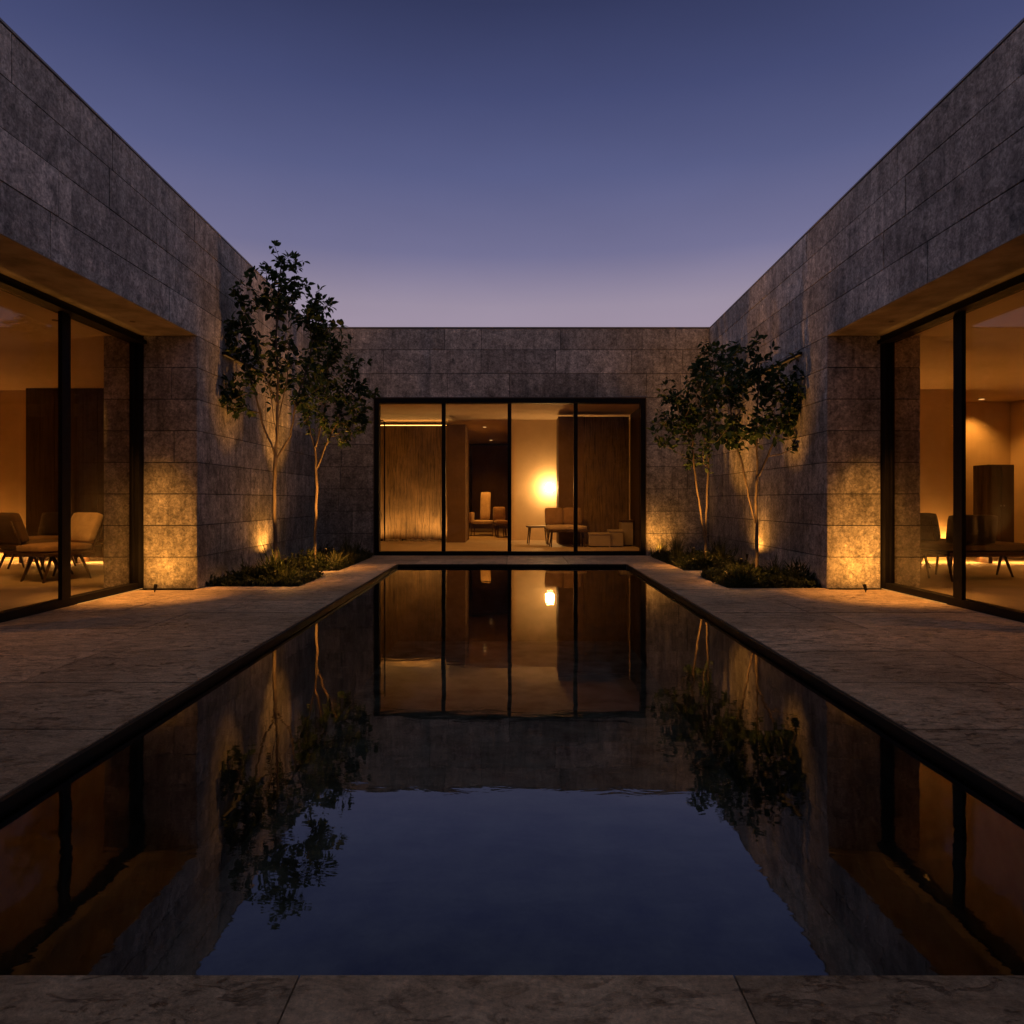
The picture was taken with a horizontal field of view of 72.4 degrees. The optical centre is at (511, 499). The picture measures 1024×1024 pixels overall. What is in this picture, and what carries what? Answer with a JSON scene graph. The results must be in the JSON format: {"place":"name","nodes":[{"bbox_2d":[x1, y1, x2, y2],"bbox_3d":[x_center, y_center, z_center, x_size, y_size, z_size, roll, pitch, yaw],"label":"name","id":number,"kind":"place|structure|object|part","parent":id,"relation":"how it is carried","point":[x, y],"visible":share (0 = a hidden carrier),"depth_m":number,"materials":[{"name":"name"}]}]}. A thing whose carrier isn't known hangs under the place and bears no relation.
{"place":"outdoors","nodes":[
{"label":"outdoors","id":0,"kind":"place"},
{"bbox_2d":[344,567,678,601],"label":"water","id":1,"kind":"structure","parent":0,"point":[569,582],"depth_m":8.80,"materials":[{"name":"black liquid"}]},
{"bbox_2d":[214,558,808,587],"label":"soil","id":2,"kind":"structure","parent":0,"point":[368,558],"depth_m":8.64,"materials":[{"name":"brown soil"}]},
{"bbox_2d":[206,540,323,586],"bbox_3d":[-3.004,0.780,8.655,1.209,0.582,1.206,0,0,0],"label":"ground cover","id":3,"kind":"object","parent":2,"relation":"on","point":[261,576],"visible":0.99,"depth_m":8.38,"materials":[{"name":"green plant"}]},
{"bbox_2d":[218,240,347,563],"bbox_3d":[-2.874,-1.089,8.719,1.662,4.281,0.853,0,0,0],"label":"courtyard tree","id":4,"kind":"object","parent":2,"relation":"on","point":[315,327],"visible":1,"depth_m":8.72,"materials":[{"name":"green plant"}]},
{"bbox_2d":[269,570,309,580],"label":"grass tuft","id":5,"kind":"object","parent":2,"relation":"on","point":[285,574],"visible":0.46,"depth_m":8.32,"materials":[{"name":"green plant"}]},
{"bbox_2d":[267,540,374,570],"bbox_3d":[-2.999,0.862,11.152,1.207,0.409,2.681,0,0,0],"label":"ground cover","id":6,"kind":"object","parent":2,"relation":"on","point":[301,561],"visible":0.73,"depth_m":10.45,"materials":[{"name":"green plant"}]},
{"bbox_2d":[317,548,355,562],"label":"grass tuft","id":7,"kind":"object","parent":2,"relation":"on","point":[334,556],"visible":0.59,"depth_m":10.37,"materials":[{"name":"green plant"}]},
{"bbox_2d":[293,328,380,563],"bbox_3d":[-2.655,-0.751,10.555,1.384,3.609,0.949,0,0,0],"label":"courtyard tree","id":8,"kind":"object","parent":2,"relation":"on","point":[333,355],"visible":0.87,"depth_m":10.52,"materials":[{"name":"green plant"}]},
{"bbox_2d":[327,532,361,556],"bbox_3d":[-2.726,0.746,11.598,0.823,0.549,0.896,0,0,-22],"label":"grass tuft","id":9,"kind":"object","parent":2,"relation":"on","point":[346,547],"visible":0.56,"depth_m":11.54,"materials":[{"name":"green plant"}]},
{"bbox_2d":[337,546,366,560],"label":"grass tuft","id":10,"kind":"object","parent":2,"relation":"on","point":[349,556],"visible":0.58,"depth_m":10.96,"materials":[{"name":"green plant"}]},
{"bbox_2d":[654,541,671,554],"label":"grass tuft","id":11,"kind":"object","parent":2,"relation":"on","point":[662,548],"visible":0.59,"depth_m":12.24,"materials":[{"name":"green plant"}]},
{"bbox_2d":[664,535,691,559],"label":"grass tuft","id":12,"kind":"object","parent":2,"relation":"on","point":[675,552],"visible":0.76,"depth_m":11.08,"materials":[{"name":"green plant"}]},
{"bbox_2d":[666,530,691,550],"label":"grass tuft","id":13,"kind":"object","parent":2,"relation":"on","point":[675,539],"visible":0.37,"depth_m":11.63,"materials":[{"name":"green plant"}]},
{"bbox_2d":[646,341,743,555],"bbox_3d":[2.838,-0.728,10.826,1.592,3.559,0.980,0,0,0],"label":"courtyard tree","id":14,"kind":"object","parent":2,"relation":"on","point":[689,421],"visible":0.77,"depth_m":10.81,"materials":[{"name":"green plant"}]},
{"bbox_2d":[649,542,754,569],"bbox_3d":[2.989,0.831,11.183,1.215,0.472,2.577,0,0,0],"label":"ground cover","id":15,"kind":"object","parent":2,"relation":"on","point":[699,561],"visible":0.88,"depth_m":10.41,"materials":[{"name":"green plant"}]},
{"bbox_2d":[700,531,730,554],"bbox_3d":[3.300,0.735,11.282,0.683,0.570,0.864,0,0,0],"label":"grass tuft","id":16,"kind":"object","parent":2,"relation":"on","point":[719,542],"visible":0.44,"depth_m":11.30,"materials":[{"name":"green plant"}]},
{"bbox_2d":[710,535,740,558],"bbox_3d":[3.264,0.774,10.789,0.846,0.493,0.853,0,0,0],"label":"grass tuft","id":17,"kind":"object","parent":2,"relation":"on","point":[720,551],"visible":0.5,"depth_m":10.72,"materials":[{"name":"green plant"}]},
{"bbox_2d":[714,565,748,579],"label":"grass tuft","id":18,"kind":"object","parent":2,"relation":"on","point":[731,572],"visible":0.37,"depth_m":8.23,"materials":[{"name":"green plant"}]},
{"bbox_2d":[723,558,758,571],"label":"grass tuft","id":19,"kind":"object","parent":2,"relation":"on","point":[736,566],"visible":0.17,"depth_m":8.70,"materials":[{"name":"green plant"}]},
{"bbox_2d":[687,330,806,570],"bbox_3d":[3.054,-0.522,8.831,1.769,3.149,1.030,0,0,0],"label":"courtyard tree","id":20,"kind":"object","parent":2,"relation":"on","point":[733,434],"visible":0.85,"depth_m":8.72,"materials":[{"name":"green plant"}]},
{"bbox_2d":[700,555,820,587],"bbox_3d":[3.032,0.853,8.534,1.275,0.409,1.294,0,0,0],"label":"ground cover","id":21,"kind":"object","parent":2,"relation":"on","point":[762,577],"visible":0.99,"depth_m":8.19,"materials":[{"name":"green plant"}]},
{"bbox_2d":[754,550,785,571],"bbox_3d":[3.320,0.831,8.959,0.621,0.378,0.564,0,0,22],"label":"grass tuft","id":22,"kind":"object","parent":2,"relation":"on","point":[774,565],"visible":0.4,"depth_m":9.00,"materials":[{"name":"green plant"}]},
{"bbox_2d":[0,555,1023,1023],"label":"paving","id":23,"kind":"structure","parent":0,"point":[74,679],"depth_m":3.28,"materials":[{"name":"stone"}]},
{"bbox_2d":[0,593,1023,978],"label":"pool basin","id":24,"kind":"object","parent":23,"relation":"in","point":[468,783],"visible":0.71,"depth_m":4.09,"materials":[{"name":"liquid"}]},
{"bbox_2d":[0,564,1023,829],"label":"pool rim","id":25,"kind":"object","parent":23,"relation":"on","point":[976,784],"visible":0.77,"depth_m":3.26,"materials":[{"name":"stone"}]},
{"bbox_2d":[0,0,1023,326],"label":"sky","id":26,"kind":"structure","parent":0,"point":[431,163],"materials":[{"name":"blue"}]},
{"label":"mortar bed","id":27,"kind":"structure","parent":0,"visible":0},
{"bbox_2d":[0,18,314,622],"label":"stone wing","id":28,"kind":"structure","parent":27,"relation":"on","point":[124,265],"depth_m":7.89,"materials":[{"name":"grey stone"}]},
{"bbox_2d":[0,512,72,577],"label":"lounge chair","id":29,"kind":"object","parent":28,"relation":"on","point":[13,533],"visible":0.59,"depth_m":8.83,"materials":[{"name":"brown fabric"}]},
{"bbox_2d":[7,512,76,569],"bbox_3d":[-6.941,0.595,10.391,0.700,0.818,0.764,0,0,12],"label":"lounge chair","id":30,"kind":"object","parent":28,"relation":"on","point":[48,527],"visible":0.35,"depth_m":10.60,"materials":[{"name":"brown fabric"}]},
{"bbox_2d":[3,545,102,562],"bbox_3d":[-6.450,0.865,11.210,3.100,0.270,0.420,0,0,0],"label":"bench","id":31,"kind":"object","parent":28,"relation":"on","point":[97,553],"visible":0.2,"depth_m":11.00,"materials":[{"name":"brown wood"}]},
{"bbox_2d":[15,512,103,582],"bbox_3d":[-5.672,0.583,8.813,0.540,0.842,0.818,0,0,24],"label":"lounge chair","id":32,"kind":"object","parent":28,"relation":"on","point":[86,527],"visible":0.77,"depth_m":8.86,"materials":[{"name":"beige fabric"}]},
{"bbox_2d":[0,273,142,622],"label":"window frame","id":33,"kind":"structure","parent":28,"relation":"in","point":[65,599],"depth_m":6.62,"materials":[{"name":"black metal"}]},
{"bbox_2d":[42,541,103,566],"bbox_3d":[-6.350,0.811,10.300,0.900,0.382,0.500,0,0,-8],"label":"coffee table","id":34,"kind":"object","parent":28,"relation":"on","point":[100,543],"visible":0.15,"depth_m":10.14,"materials":[{"name":"brown wood"}]},
{"bbox_2d":[222,352,267,374],"bbox_3d":[-3.526,-1.792,9.300,0.041,0.036,1.500,0,0,0],"label":"wall light","id":35,"kind":"object","parent":28,"relation":"attached to","point":[232,358],"visible":0.58,"depth_m":8.97,"materials":[{"name":"black metal"}]},
{"bbox_2d":[315,327,708,556],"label":"stone pavilion","id":36,"kind":"structure","parent":27,"relation":"on","point":[514,421],"depth_m":12.60,"materials":[{"name":"stone"}]},
{"bbox_2d":[383,538,446,541],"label":"pebbles","id":37,"kind":"object","parent":36,"relation":"on","point":[412,539],"visible":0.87,"depth_m":16.98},
{"bbox_2d":[469,492,495,535],"bbox_3d":[-0.790,0.388,19.669,0.782,1.225,0.684,0,0,8],"label":"back chair","id":38,"kind":"object","parent":36,"relation":"on","point":[485,503],"visible":0.77,"depth_m":19.83,"materials":[{"name":"fabric"}]},
{"bbox_2d":[493,507,507,537],"bbox_3d":[-0.306,0.594,18.936,0.360,0.820,0.694,0,0,-10],"label":"lounge chair","id":39,"kind":"object","parent":36,"relation":"on","point":[499,516],"visible":0.96,"depth_m":19.08,"materials":[{"name":"brown fabric"}]},
{"bbox_2d":[373,397,645,555],"bbox_3d":[-0.038,-0.425,12.721,4.905,2.849,0.282,0,0,0],"label":"window frame","id":40,"kind":"structure","parent":36,"relation":"in","point":[377,403],"depth_m":12.59,"materials":[{"name":"black metal"}]},
{"bbox_2d":[526,525,548,544],"bbox_3d":[0.580,0.791,15.750,0.500,0.422,0.460,0,0,-4],"label":"side table","id":41,"kind":"object","parent":36,"relation":"on","point":[534,526],"visible":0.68,"depth_m":15.57,"materials":[{"name":"brown wood"}]},
{"bbox_2d":[545,483,553,491],"bbox_3d":[0.948,-0.300,17.234,0.220,0.220,0.296,0,0,28],"label":"globe lamp","id":42,"kind":"object","parent":36,"relation":"attached to","point":[549,487],"visible":1,"depth_m":17.12,"materials":[{"name":"white glass"}]},
{"bbox_2d":[544,508,587,546],"bbox_3d":[1.155,0.586,15.144,0.840,0.837,0.769,0,0,-6],"label":"settee","id":43,"kind":"object","parent":36,"relation":"on","point":[555,518],"visible":0.88,"depth_m":15.32,"materials":[{"name":"brown fabric"}]},
{"bbox_2d":[587,532,610,546],"bbox_3d":[1.860,0.850,15.000,0.484,0.300,0.364,0,0,0],"label":"storage box","id":44,"kind":"object","parent":36,"relation":"on","point":[598,539],"visible":0.94,"depth_m":14.83,"materials":[{"name":"paint"}]},
{"bbox_2d":[607,529,623,546],"bbox_3d":[2.220,0.820,15.050,0.324,0.360,0.364,0,0,0],"label":"storage box","id":45,"kind":"object","parent":36,"relation":"on","point":[616,537],"visible":0.94,"depth_m":14.88,"materials":[{"name":"paint"}]},
{"bbox_2d":[618,520,633,545],"bbox_3d":[2.500,0.720,15.350,0.284,0.560,0.364,0,0,0],"label":"storage box","id":46,"kind":"object","parent":36,"relation":"on","point":[626,526],"visible":0.82,"depth_m":15.18,"materials":[{"name":"paint"}]},
{"bbox_2d":[709,18,1023,622],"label":"stone wing","id":47,"kind":"structure","parent":27,"relation":"on","point":[884,294],"depth_m":7.89,"materials":[{"name":"grey stone"}]},
{"bbox_2d":[765,352,801,371],"bbox_3d":[3.526,-1.792,9.300,0.041,0.036,1.500,0,0,0],"label":"wall light","id":48,"kind":"object","parent":47,"relation":"attached to","point":[790,357],"visible":0.48,"depth_m":8.85,"materials":[{"name":"black metal"}]},
{"bbox_2d":[919,513,952,574],"bbox_3d":[5.752,0.589,9.722,0.790,0.831,0.660,0,0,-30],"label":"lounge chair","id":49,"kind":"object","parent":47,"relation":"on","point":[929,528],"visible":0.3,"depth_m":9.37,"materials":[{"name":"brown fabric"}]},
{"bbox_2d":[881,273,1023,622],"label":"window frame","id":50,"kind":"structure","parent":47,"relation":"in","point":[958,599],"depth_m":6.62,"materials":[{"name":"black metal"}]},
{"bbox_2d":[920,515,1023,581],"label":"lounge chair","id":51,"kind":"object","parent":47,"relation":"on","point":[981,532],"visible":0.78,"depth_m":8.58,"materials":[{"name":"brown fabric"}]},
{"bbox_2d":[920,553,1023,562],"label":"bench","id":52,"kind":"object","parent":47,"relation":"on","point":[985,559],"visible":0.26,"depth_m":11.00,"materials":[{"name":"brown wood"}]},
{"bbox_2d":[973,465,1013,541],"bbox_3d":[8.560,0.190,12.426,0.460,1.620,0.447,0,0,0],"label":"tall cabinet","id":53,"kind":"object","parent":47,"relation":"on","point":[993,489],"visible":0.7,"depth_m":12.23,"materials":[{"name":"brown wood"}]},
{"bbox_3d":[8.438,0.160,12.226,0.210,1.500,0.046,0,0,0],"label":"door","id":54,"kind":"part","parent":53,"relation":"part of","materials":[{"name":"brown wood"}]},
{"bbox_3d":[8.662,0.160,12.226,0.210,1.500,0.046,0,0,0],"label":"door","id":55,"kind":"part","parent":53,"relation":"part of","materials":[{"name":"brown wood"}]}
]}

